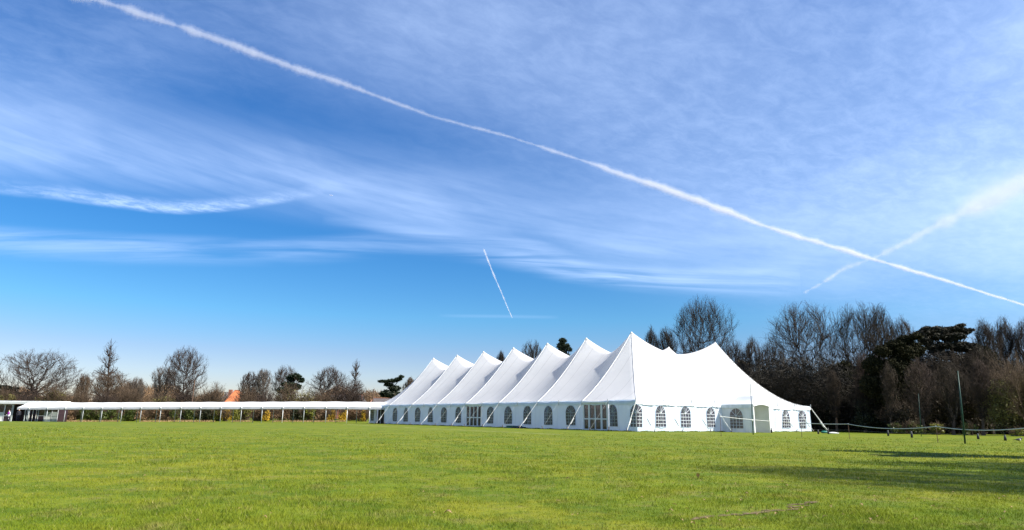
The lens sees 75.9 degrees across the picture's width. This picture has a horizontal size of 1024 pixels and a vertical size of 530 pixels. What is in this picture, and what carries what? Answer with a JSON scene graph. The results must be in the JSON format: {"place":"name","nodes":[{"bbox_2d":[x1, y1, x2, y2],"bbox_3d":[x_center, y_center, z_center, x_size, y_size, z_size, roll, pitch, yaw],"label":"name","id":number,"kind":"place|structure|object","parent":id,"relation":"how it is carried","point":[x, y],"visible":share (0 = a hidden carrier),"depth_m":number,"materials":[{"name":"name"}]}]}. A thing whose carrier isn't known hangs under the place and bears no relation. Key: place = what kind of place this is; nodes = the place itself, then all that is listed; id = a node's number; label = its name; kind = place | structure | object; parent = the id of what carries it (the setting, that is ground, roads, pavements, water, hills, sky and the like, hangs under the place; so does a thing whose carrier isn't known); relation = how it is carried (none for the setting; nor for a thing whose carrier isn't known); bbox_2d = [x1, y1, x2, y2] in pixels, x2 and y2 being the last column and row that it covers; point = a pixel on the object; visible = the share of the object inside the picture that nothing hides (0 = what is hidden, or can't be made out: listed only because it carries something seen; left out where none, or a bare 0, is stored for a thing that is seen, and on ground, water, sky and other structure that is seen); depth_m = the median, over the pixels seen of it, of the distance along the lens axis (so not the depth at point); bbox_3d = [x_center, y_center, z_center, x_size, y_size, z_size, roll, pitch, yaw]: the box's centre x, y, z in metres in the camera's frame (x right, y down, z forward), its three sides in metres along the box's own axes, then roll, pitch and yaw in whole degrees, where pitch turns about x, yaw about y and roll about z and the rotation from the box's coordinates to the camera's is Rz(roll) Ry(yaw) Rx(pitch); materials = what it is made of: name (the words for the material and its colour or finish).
{"place":"outdoors","nodes":[
{"label":"outdoors","id":0,"kind":"place"},
{"bbox_2d":[66,419,345,421],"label":"dry grass","id":1,"kind":"structure","parent":0,"point":[82,420],"depth_m":101.02,"materials":[{"name":"brown plant"}]},
{"bbox_2d":[222,390,243,418],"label":"house","id":2,"kind":"structure","parent":0,"point":[234,392],"depth_m":148.46,"materials":[{"name":"brick"}]},
{"bbox_2d":[0,418,1023,529],"bbox_3d":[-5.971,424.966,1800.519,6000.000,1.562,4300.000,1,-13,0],"label":"ground","id":3,"kind":"structure","parent":0,"point":[280,427],"depth_m":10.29,"materials":[{"name":"green plant"}]},
{"bbox_2d":[0,384,19,404],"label":"shrub","id":4,"kind":"object","parent":3,"relation":"on","point":[7,396],"visible":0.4,"depth_m":113.20,"materials":[{"name":"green plant"}]},
{"bbox_2d":[12,390,43,404],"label":"shrub","id":5,"kind":"object","parent":3,"relation":"on","point":[27,398],"visible":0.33,"depth_m":112.94,"materials":[{"name":"plant"}]},
{"bbox_2d":[0,401,72,421],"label":"pavilion","id":6,"kind":"structure","parent":3,"relation":"on","point":[40,415],"depth_m":97.00,"materials":[{"name":"fabric"}]},
{"bbox_2d":[0,348,86,404],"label":"bare tree","id":7,"kind":"object","parent":3,"relation":"on","point":[26,362],"visible":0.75,"depth_m":119.36,"materials":[{"name":"brown plant"}]},
{"bbox_2d":[35,377,72,400],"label":"shrub","id":8,"kind":"object","parent":3,"relation":"on","point":[51,395],"visible":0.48,"depth_m":114.21,"materials":[{"name":"brown plant"}]},
{"bbox_2d":[54,384,94,419],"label":"shrub","id":9,"kind":"object","parent":3,"relation":"on","point":[78,398],"visible":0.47,"depth_m":114.01,"materials":[{"name":"brown plant"}]},
{"bbox_2d":[74,373,91,417],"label":"bare tree","id":10,"kind":"object","parent":3,"relation":"on","point":[83,383],"visible":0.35,"depth_m":129.39,"materials":[{"name":"brown plant"}]},
{"bbox_2d":[75,402,100,420],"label":"hedge shrub","id":11,"kind":"object","parent":3,"relation":"on","point":[88,415],"visible":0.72,"depth_m":103.72,"materials":[{"name":"green plant"}]},
{"bbox_2d":[84,388,122,402],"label":"shrub","id":12,"kind":"object","parent":3,"relation":"on","point":[102,400],"visible":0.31,"depth_m":111.20,"materials":[{"name":"plant"}]},
{"bbox_2d":[86,339,127,401],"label":"bare tree","id":13,"kind":"object","parent":3,"relation":"on","point":[109,352],"visible":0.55,"depth_m":124.29,"materials":[{"name":"brown plant"}]},
{"bbox_2d":[78,371,136,401],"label":"bare tree","id":14,"kind":"object","parent":3,"relation":"on","point":[111,383],"visible":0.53,"depth_m":120.93,"materials":[{"name":"brown plant"}]},
{"bbox_2d":[94,410,120,420],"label":"hedge shrub","id":15,"kind":"object","parent":3,"relation":"on","point":[107,415],"visible":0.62,"depth_m":103.65,"materials":[{"name":"green plant"}]},
{"bbox_2d":[105,380,148,414],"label":"shrub","id":16,"kind":"object","parent":3,"relation":"on","point":[129,394],"visible":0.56,"depth_m":113.92,"materials":[{"name":"brown plant"}]},
{"bbox_2d":[119,410,140,420],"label":"hedge shrub","id":17,"kind":"object","parent":3,"relation":"on","point":[128,415],"visible":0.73,"depth_m":103.58,"materials":[{"name":"green plant"}]},
{"bbox_2d":[127,376,148,401],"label":"bare tree","id":18,"kind":"object","parent":3,"relation":"on","point":[133,383],"visible":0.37,"depth_m":127.38,"materials":[{"name":"brown plant"}]},
{"bbox_2d":[133,410,159,420],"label":"hedge shrub","id":19,"kind":"object","parent":3,"relation":"on","point":[149,413],"visible":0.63,"depth_m":103.77,"materials":[{"name":"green plant"}]},
{"bbox_2d":[140,389,177,419],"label":"shrub","id":20,"kind":"object","parent":3,"relation":"on","point":[165,399],"visible":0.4,"depth_m":113.15,"materials":[{"name":"brown plant"}]},
{"bbox_2d":[151,364,173,417],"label":"bare tree","id":21,"kind":"object","parent":3,"relation":"on","point":[159,375],"visible":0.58,"depth_m":121.54,"materials":[{"name":"brown plant"}]},
{"bbox_2d":[152,401,177,420],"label":"hedge shrub","id":22,"kind":"object","parent":3,"relation":"on","point":[165,413],"visible":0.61,"depth_m":103.76,"materials":[{"name":"green plant"}]},
{"bbox_2d":[169,399,197,420],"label":"hedge shrub","id":23,"kind":"object","parent":3,"relation":"on","point":[186,413],"visible":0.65,"depth_m":103.66,"materials":[{"name":"green plant"}]},
{"bbox_2d":[172,384,199,419],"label":"shrub","id":24,"kind":"object","parent":3,"relation":"on","point":[188,397],"visible":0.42,"depth_m":113.97,"materials":[{"name":"plant"}]},
{"bbox_2d":[163,346,210,401],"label":"bare tree","id":25,"kind":"object","parent":3,"relation":"on","point":[186,364],"visible":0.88,"depth_m":117.89,"materials":[{"name":"brown plant"}]},
{"bbox_2d":[17,402,386,422],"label":"covered walkway","id":26,"kind":"structure","parent":3,"relation":"on","point":[122,406],"depth_m":89.96,"materials":[{"name":"fabric"}]},
{"bbox_2d":[191,409,213,420],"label":"hedge shrub","id":27,"kind":"object","parent":3,"relation":"on","point":[205,415],"visible":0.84,"depth_m":103.64,"materials":[{"name":"green plant"}]},
{"bbox_2d":[18,380,387,418],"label":"tree belt","id":28,"kind":"object","parent":3,"relation":"on","point":[151,391],"visible":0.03,"depth_m":159.32,"materials":[{"name":"brown plant"}]},
{"bbox_2d":[193,382,232,419],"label":"shrub","id":29,"kind":"object","parent":3,"relation":"on","point":[213,398],"visible":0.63,"depth_m":112.48,"materials":[{"name":"brown plant"}]},
{"bbox_2d":[229,409,251,420],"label":"hedge shrub","id":30,"kind":"object","parent":3,"relation":"on","point":[237,414],"visible":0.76,"depth_m":103.65,"materials":[{"name":"green plant"}]},
{"bbox_2d":[237,371,256,399],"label":"bare tree","id":31,"kind":"object","parent":3,"relation":"on","point":[245,383],"visible":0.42,"depth_m":129.46,"materials":[{"name":"brown plant"}]},
{"bbox_2d":[232,384,263,419],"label":"shrub","id":32,"kind":"object","parent":3,"relation":"on","point":[242,397],"visible":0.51,"depth_m":111.38,"materials":[{"name":"brown plant"}]},
{"bbox_2d":[247,409,271,420],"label":"hedge shrub","id":33,"kind":"object","parent":3,"relation":"on","point":[257,416],"visible":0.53,"depth_m":103.86,"materials":[{"name":"green plant"}]},
{"bbox_2d":[252,368,272,399],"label":"bare tree","id":34,"kind":"object","parent":3,"relation":"on","point":[262,379],"visible":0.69,"depth_m":125.76,"materials":[{"name":"brown plant"}]},
{"bbox_2d":[250,387,282,419],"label":"shrub","id":35,"kind":"object","parent":3,"relation":"on","point":[268,399],"visible":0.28,"depth_m":113.11,"materials":[{"name":"plant"}]},
{"bbox_2d":[270,400,293,420],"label":"hedge shrub","id":36,"kind":"object","parent":3,"relation":"on","point":[286,412],"visible":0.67,"depth_m":103.87,"materials":[{"name":"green plant"}]},
{"bbox_2d":[269,365,297,399],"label":"bare tree","id":37,"kind":"object","parent":3,"relation":"on","point":[280,379],"visible":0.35,"depth_m":133.61,"materials":[{"name":"brown plant"}]},
{"bbox_2d":[275,373,304,396],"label":"evergreen tree","id":38,"kind":"object","parent":3,"relation":"on","point":[290,379],"visible":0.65,"depth_m":127.45,"materials":[{"name":"green plant"}]},
{"bbox_2d":[272,376,315,419],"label":"shrub","id":39,"kind":"object","parent":3,"relation":"on","point":[287,398],"visible":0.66,"depth_m":110.39,"materials":[{"name":"brown plant"}]},
{"bbox_2d":[289,400,308,420],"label":"hedge shrub","id":40,"kind":"object","parent":3,"relation":"on","point":[297,415],"visible":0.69,"depth_m":103.62,"materials":[{"name":"green plant"}]},
{"bbox_2d":[299,409,316,420],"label":"hedge shrub","id":41,"kind":"object","parent":3,"relation":"on","point":[310,413],"visible":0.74,"depth_m":103.72,"materials":[{"name":"green plant"}]},
{"bbox_2d":[311,409,329,420],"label":"hedge shrub","id":42,"kind":"object","parent":3,"relation":"on","point":[320,416],"visible":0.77,"depth_m":103.73,"materials":[{"name":"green plant"}]},
{"bbox_2d":[309,388,339,419],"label":"shrub","id":43,"kind":"object","parent":3,"relation":"on","point":[322,398],"visible":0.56,"depth_m":112.05,"materials":[{"name":"plant"}]},
{"bbox_2d":[306,364,351,419],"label":"bare tree","id":44,"kind":"object","parent":3,"relation":"on","point":[327,389],"visible":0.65,"depth_m":115.52,"materials":[{"name":"brown plant"}]},
{"bbox_2d":[332,379,370,417],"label":"shrub","id":45,"kind":"object","parent":3,"relation":"on","point":[354,397],"visible":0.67,"depth_m":113.29,"materials":[{"name":"brown plant"}]},
{"bbox_2d":[344,359,364,399],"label":"bare tree","id":46,"kind":"object","parent":3,"relation":"on","point":[354,375],"visible":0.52,"depth_m":118.35,"materials":[{"name":"brown plant"}]},
{"bbox_2d":[346,409,368,420],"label":"hedge shrub","id":47,"kind":"object","parent":3,"relation":"on","point":[353,414],"visible":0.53,"depth_m":103.82,"materials":[{"name":"brown plant"}]},
{"bbox_2d":[377,374,404,398],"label":"evergreen tree","id":48,"kind":"object","parent":3,"relation":"on","point":[392,387],"visible":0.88,"depth_m":115.79,"materials":[{"name":"green plant"}]},
{"bbox_2d":[522,341,541,358],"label":"bare tree","id":49,"kind":"object","parent":3,"relation":"on","point":[532,353],"visible":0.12,"depth_m":111.35,"materials":[{"name":"brown plant"}]},
{"bbox_2d":[556,338,572,355],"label":"evergreen tree","id":50,"kind":"object","parent":3,"relation":"on","point":[563,346],"visible":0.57,"depth_m":107.47,"materials":[{"name":"green plant"}]},
{"bbox_2d":[370,423,815,431],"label":"long grass","id":51,"kind":"structure","parent":3,"relation":"on","point":[599,430],"depth_m":56.54,"materials":[{"name":"green plant"}]},
{"bbox_2d":[369,332,826,432],"bbox_3d":[5.809,14.257,75.831,28.377,8.850,51.967,10,-16,-35],"label":"marquee","id":52,"kind":"object","parent":3,"relation":"on","point":[632,382],"visible":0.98,"depth_m":61.56,"materials":[{"name":"fabric"}]},
{"bbox_2d":[465,404,481,426],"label":"door","id":53,"kind":"structure","parent":52,"relation":"in","point":[475,420],"depth_m":68.14,"materials":[{"name":"white glass"}]},
{"bbox_2d":[504,406,511,423],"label":"window","id":54,"kind":"structure","parent":52,"relation":"in","point":[507,413],"depth_m":63.32,"materials":[{"name":"grey plastic"}]},
{"bbox_2d":[523,406,531,424],"bbox_3d":[1.432,13.966,61.025,0.140,1.714,1.255,10,-16,-35],"label":"window","id":55,"kind":"structure","parent":52,"relation":"in","point":[527,409],"depth_m":61.04,"materials":[{"name":"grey plastic"}]},
{"bbox_2d":[544,406,552,424],"bbox_3d":[3.208,13.421,58.607,0.172,1.714,1.257,10,-16,-34],"label":"window","id":56,"kind":"structure","parent":52,"relation":"in","point":[548,413],"depth_m":58.49,"materials":[{"name":"grey plastic"}]},
{"bbox_2d":[565,405,575,425],"bbox_3d":[5.042,12.886,56.228,0.172,1.714,1.258,11,-17,-36],"label":"window","id":57,"kind":"structure","parent":52,"relation":"in","point":[570,412],"depth_m":56.25,"materials":[{"name":"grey plastic"}]},
{"bbox_2d":[582,401,608,430],"bbox_3d":[6.813,12.385,53.795,0.165,2.300,3.028,10,-16,-35],"label":"door","id":58,"kind":"structure","parent":52,"relation":"in","point":[591,413],"depth_m":53.78,"materials":[{"name":"white glass"}]},
{"bbox_2d":[610,405,617,425],"bbox_3d":[8.057,11.978,52.211,0.139,1.683,0.956,9,-15,-31],"label":"window","id":59,"kind":"structure","parent":52,"relation":"in","point":[613,411],"depth_m":52.15,"materials":[{"name":"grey plastic"}]},
{"bbox_2d":[630,404,642,426],"bbox_3d":[9.540,11.591,50.460,0.964,1.714,0.482,-2,-14,13],"label":"window","id":60,"kind":"structure","parent":52,"relation":"in","point":[636,419],"depth_m":50.41,"materials":[{"name":"grey plastic"}]},
{"bbox_2d":[655,405,666,426],"bbox_3d":[11.723,11.925,51.748,1.278,1.714,0.123,11,-17,-38],"label":"window","id":61,"kind":"structure","parent":52,"relation":"in","point":[660,415],"depth_m":51.75,"materials":[{"name":"grey plastic"}]},
{"bbox_2d":[681,406,690,427],"bbox_3d":[14.159,12.367,53.478,1.256,1.714,0.156,10,-16,-35],"label":"window","id":62,"kind":"structure","parent":52,"relation":"in","point":[685,411],"depth_m":53.49,"materials":[{"name":"grey plastic"}]},
{"bbox_2d":[706,407,715,427],"bbox_3d":[16.767,12.839,55.327,1.238,1.714,0.123,12,-17,-39],"label":"window","id":63,"kind":"structure","parent":52,"relation":"in","point":[710,413],"depth_m":55.33,"materials":[{"name":"grey plastic"}]},
{"bbox_2d":[782,410,790,427],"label":"window","id":64,"kind":"structure","parent":52,"relation":"in","point":[785,424],"depth_m":61.69,"materials":[{"name":"grey plastic"}]},
{"bbox_2d":[798,410,806,427],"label":"window","id":65,"kind":"structure","parent":52,"relation":"in","point":[801,418],"depth_m":63.27,"materials":[{"name":"grey plastic"}]},
{"bbox_2d":[644,326,660,349],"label":"bare tree","id":66,"kind":"object","parent":3,"relation":"on","point":[652,337],"visible":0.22,"depth_m":101.59,"materials":[{"name":"brown plant"}]},
{"bbox_2d":[657,327,680,353],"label":"bare tree","id":67,"kind":"object","parent":3,"relation":"on","point":[663,344],"visible":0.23,"depth_m":103.84,"materials":[{"name":"brown plant"}]},
{"bbox_2d":[666,294,741,360],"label":"bare tree","id":68,"kind":"object","parent":3,"relation":"on","point":[694,322],"visible":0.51,"depth_m":97.75,"materials":[{"name":"brown plant"}]},
{"bbox_2d":[727,338,746,363],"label":"bare tree","id":69,"kind":"object","parent":3,"relation":"on","point":[738,356],"visible":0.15,"depth_m":99.34,"materials":[{"name":"brown plant"}]},
{"bbox_2d":[740,335,761,369],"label":"bare tree","id":70,"kind":"object","parent":3,"relation":"on","point":[751,346],"visible":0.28,"depth_m":95.38,"materials":[{"name":"brown plant"}]},
{"bbox_2d":[690,501,817,519],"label":"bare earth","id":71,"kind":"structure","parent":3,"relation":"on","point":[759,512],"depth_m":5.80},
{"bbox_2d":[761,338,784,371],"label":"bare tree","id":72,"kind":"object","parent":3,"relation":"on","point":[773,354],"visible":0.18,"depth_m":93.46,"materials":[{"name":"brown plant"}]},
{"bbox_2d":[760,300,842,384],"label":"bare tree","id":73,"kind":"object","parent":3,"relation":"on","point":[820,342],"visible":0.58,"depth_m":85.64,"materials":[{"name":"brown plant"}]},
{"bbox_2d":[808,373,856,431],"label":"shrub","id":74,"kind":"object","parent":3,"relation":"on","point":[826,419],"visible":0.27,"depth_m":71.29,"materials":[{"name":"brown plant"}]},
{"bbox_2d":[824,370,841,431],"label":"sapling","id":75,"kind":"object","parent":3,"relation":"on","point":[834,391],"visible":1,"depth_m":68.67,"materials":[{"name":"brown plant"}]},
{"bbox_2d":[831,359,862,396],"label":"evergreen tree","id":76,"kind":"object","parent":3,"relation":"on","point":[845,363],"visible":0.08,"depth_m":74.59,"materials":[{"name":"green plant"}]},
{"bbox_2d":[829,301,891,365],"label":"bare tree","id":77,"kind":"object","parent":3,"relation":"on","point":[862,334],"visible":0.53,"depth_m":83.69,"materials":[{"name":"brown plant"}]},
{"bbox_2d":[850,351,870,431],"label":"sapling","id":78,"kind":"object","parent":3,"relation":"on","point":[858,366],"visible":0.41,"depth_m":67.29,"materials":[{"name":"brown plant"}]},
{"bbox_2d":[839,384,889,432],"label":"shrub","id":79,"kind":"object","parent":3,"relation":"on","point":[868,419],"visible":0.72,"depth_m":65.59,"materials":[{"name":"green plant"}]},
{"bbox_2d":[736,349,1023,434],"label":"undergrowth","id":80,"kind":"object","parent":3,"relation":"on","point":[764,378],"visible":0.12,"depth_m":72.14,"materials":[{"name":"plant"}]},
{"bbox_2d":[860,302,899,358],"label":"bare tree","id":81,"kind":"object","parent":3,"relation":"on","point":[891,333],"visible":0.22,"depth_m":88.06,"materials":[{"name":"brown plant"}]},
{"bbox_2d":[879,358,900,433],"bbox_3d":[35.173,12.147,60.977,1.896,7.054,1.658,1,-13,0],"label":"sapling","id":82,"kind":"object","parent":3,"relation":"on","point":[891,413],"visible":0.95,"depth_m":60.90,"materials":[{"name":"brown plant"}]},
{"bbox_2d":[858,331,927,407],"bbox_3d":[37.645,11.470,64.206,7.009,9.970,3.566,1,-13,0],"label":"evergreen tree","id":83,"kind":"object","parent":3,"relation":"on","point":[901,351],"visible":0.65,"depth_m":64.09,"materials":[{"name":"green plant"}]},
{"bbox_2d":[888,420,906,433],"bbox_3d":[34.240,14.395,58.257,1.633,1.341,1.257,-3,-14,17],"label":"bush","id":84,"kind":"object","parent":3,"relation":"on","point":[897,425],"visible":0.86,"depth_m":58.09,"materials":[{"name":"green plant"}]},
{"bbox_2d":[875,388,937,433],"bbox_3d":[36.727,13.768,61.753,4.556,4.354,5.513,1,-13,0],"label":"shrub","id":85,"kind":"object","parent":3,"relation":"on","point":[904,412],"visible":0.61,"depth_m":60.36,"materials":[{"name":"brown plant"}]},
{"bbox_2d":[889,314,927,358],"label":"bare tree","id":86,"kind":"object","parent":3,"relation":"on","point":[902,329],"visible":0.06,"depth_m":90.23,"materials":[{"name":"brown plant"}]},
{"bbox_2d":[905,419,926,433],"bbox_3d":[35.521,14.195,57.831,1.763,1.541,1.516,1,-13,0],"label":"bush","id":87,"kind":"object","parent":3,"relation":"on","point":[915,425],"visible":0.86,"depth_m":57.69,"materials":[{"name":"green plant"}]},
{"bbox_2d":[900,357,940,433],"bbox_3d":[37.050,11.711,59.121,3.404,7.133,3.109,1,-13,0],"label":"sapling","id":88,"kind":"object","parent":3,"relation":"on","point":[921,376],"visible":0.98,"depth_m":58.97,"materials":[{"name":"brown plant"}]},
{"bbox_2d":[923,421,945,434],"bbox_3d":[36.358,13.946,56.361,1.894,1.382,1.369,1,-13,0],"label":"bush","id":89,"kind":"object","parent":3,"relation":"on","point":[940,430],"visible":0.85,"depth_m":56.31,"materials":[{"name":"green plant"}]},
{"bbox_2d":[915,364,963,433],"bbox_3d":[40.466,12.809,63.090,5.918,7.190,6.067,1,-13,0],"label":"shrub","id":90,"kind":"object","parent":3,"relation":"on","point":[938,404],"visible":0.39,"depth_m":61.88,"materials":[{"name":"brown plant"}]},
{"bbox_2d":[913,323,983,433],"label":"evergreen tree","id":91,"kind":"object","parent":3,"relation":"on","point":[950,337],"visible":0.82,"depth_m":67.71,"materials":[{"name":"green plant"}]},
{"bbox_2d":[936,361,966,434],"bbox_3d":[38.834,11.762,58.015,2.614,6.649,2.301,1,-13,0],"label":"sapling","id":92,"kind":"object","parent":3,"relation":"on","point":[953,415],"visible":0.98,"depth_m":57.83,"materials":[{"name":"brown plant"}]},
{"bbox_2d":[924,349,987,433],"bbox_3d":[43.825,12.453,64.848,7.581,8.474,6.361,1,-13,0],"label":"bare tree","id":93,"kind":"object","parent":3,"relation":"on","point":[955,361],"visible":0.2,"depth_m":64.88,"materials":[{"name":"brown plant"}]},
{"bbox_2d":[957,371,965,443],"bbox_3d":[19.656,6.262,28.708,0.205,3.234,0.072,1,-13,0],"label":"green pole","id":94,"kind":"object","parent":3,"relation":"on","point":[962,421],"visible":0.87,"depth_m":28.67,"materials":[{"name":"metal"}]},
{"bbox_2d":[934,362,997,434],"bbox_3d":[42.981,12.613,62.376,6.012,7.309,7.668,6,-14,-22],"label":"shrub","id":95,"kind":"object","parent":3,"relation":"on","point":[970,406],"visible":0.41,"depth_m":60.97,"materials":[{"name":"brown plant"}]},
{"bbox_2d":[959,420,978,435],"bbox_3d":[38.608,13.753,55.492,1.708,1.415,1.233,8,-15,-27],"label":"bush","id":96,"kind":"object","parent":3,"relation":"on","point":[969,427],"visible":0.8,"depth_m":55.38,"materials":[{"name":"green plant"}]},
{"bbox_2d":[967,358,993,434],"bbox_3d":[40.951,11.403,57.176,2.097,6.918,2.012,-10,-17,39],"label":"sapling","id":97,"kind":"object","parent":3,"relation":"on","point":[982,384],"visible":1,"depth_m":57.00,"materials":[{"name":"brown plant"}]},
{"bbox_2d":[961,345,1011,434],"bbox_3d":[46.384,12.142,64.183,5.103,8.846,4.176,1,-13,0],"label":"bare tree","id":98,"kind":"object","parent":3,"relation":"on","point":[983,357],"visible":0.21,"depth_m":64.20,"materials":[{"name":"brown plant"}]},
{"bbox_2d":[971,317,1005,366],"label":"bare tree","id":99,"kind":"object","parent":3,"relation":"on","point":[988,339],"visible":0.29,"depth_m":85.83,"materials":[{"name":"brown plant"}]},
{"bbox_2d":[972,349,1023,435],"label":"shrub","id":100,"kind":"object","parent":3,"relation":"on","point":[1008,396],"visible":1,"depth_m":55.74,"materials":[{"name":"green plant"}]},
{"bbox_2d":[992,315,1020,363],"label":"bare tree","id":101,"kind":"object","parent":3,"relation":"on","point":[1007,338],"visible":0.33,"depth_m":87.90,"materials":[{"name":"brown plant"}]},
{"bbox_2d":[1006,318,1023,364],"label":"bare tree","id":102,"kind":"object","parent":3,"relation":"on","point":[1019,333],"visible":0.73,"depth_m":86.26,"materials":[{"name":"brown plant"}]},
{"bbox_2d":[0,0,1023,399],"label":"sky","id":103,"kind":"structure","parent":0,"point":[504,175],"materials":[{"name":"blue"}]},
{"bbox_3d":[12.010,9.287,37.766,0.044,1.173,0.044,1,-13,0],"label":"fence post","id":104,"kind":"object","parent":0,"visible":0},
{"bbox_2d":[720,416,1023,435],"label":"fence rope","id":105,"kind":"object","parent":104,"relation":"attached to","point":[895,428],"visible":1,"depth_m":32.23,"materials":[{"name":"green fabric"}]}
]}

